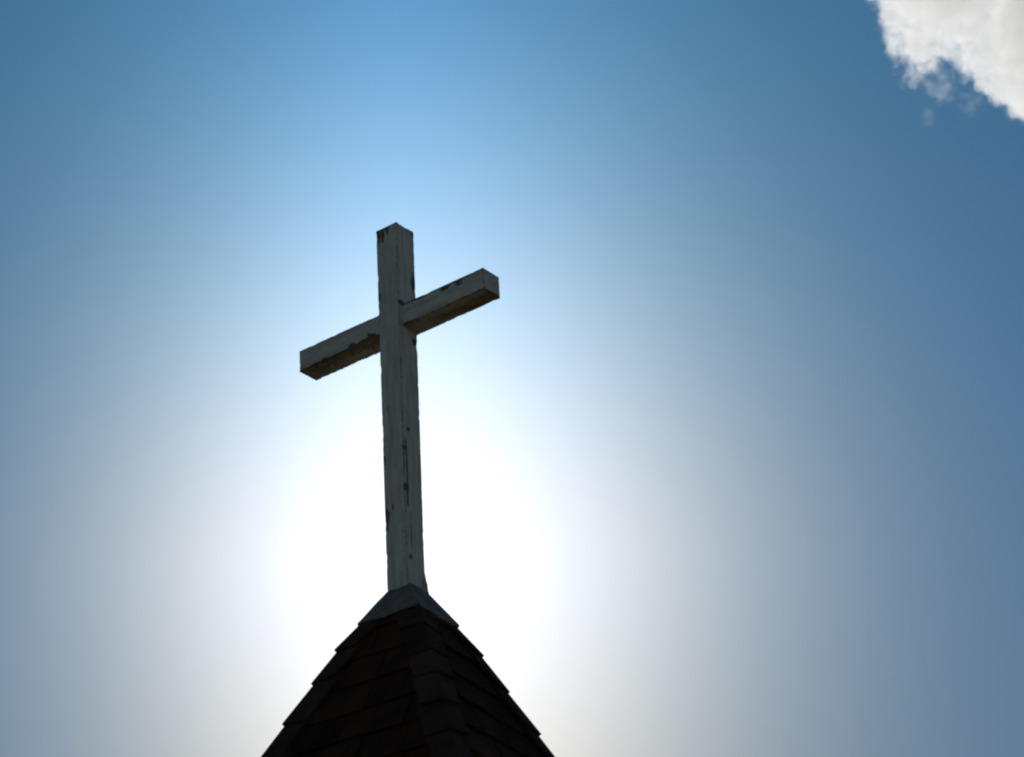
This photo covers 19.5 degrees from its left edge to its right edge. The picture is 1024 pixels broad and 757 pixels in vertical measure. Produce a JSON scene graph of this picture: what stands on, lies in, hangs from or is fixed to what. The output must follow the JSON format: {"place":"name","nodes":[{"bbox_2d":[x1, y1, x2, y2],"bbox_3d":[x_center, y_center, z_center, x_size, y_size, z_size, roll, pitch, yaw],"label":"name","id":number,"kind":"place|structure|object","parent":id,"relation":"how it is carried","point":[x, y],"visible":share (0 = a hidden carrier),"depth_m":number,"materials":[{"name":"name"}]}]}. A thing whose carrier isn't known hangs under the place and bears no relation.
{"place":"outdoors","nodes":[
{"label":"outdoors","id":0,"kind":"place"},
{"bbox_2d":[261,571,554,756],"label":"church steeple","id":1,"kind":"object","parent":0,"point":[407,671],"visible":1,"depth_m":15.00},
{"bbox_2d":[299,222,499,590],"bbox_3d":[-0.611,0.224,16.184,1.335,2.380,0.177,-23,-35,32],"label":"wooden cross","id":2,"kind":"object","parent":1,"relation":"on","point":[397,325],"visible":0.96,"depth_m":16.23,"materials":[{"name":"paint"}]},
{"bbox_2d":[0,0,1023,756],"label":"sky","id":3,"kind":"structure","parent":0,"point":[727,458],"materials":[{"name":"blue"}]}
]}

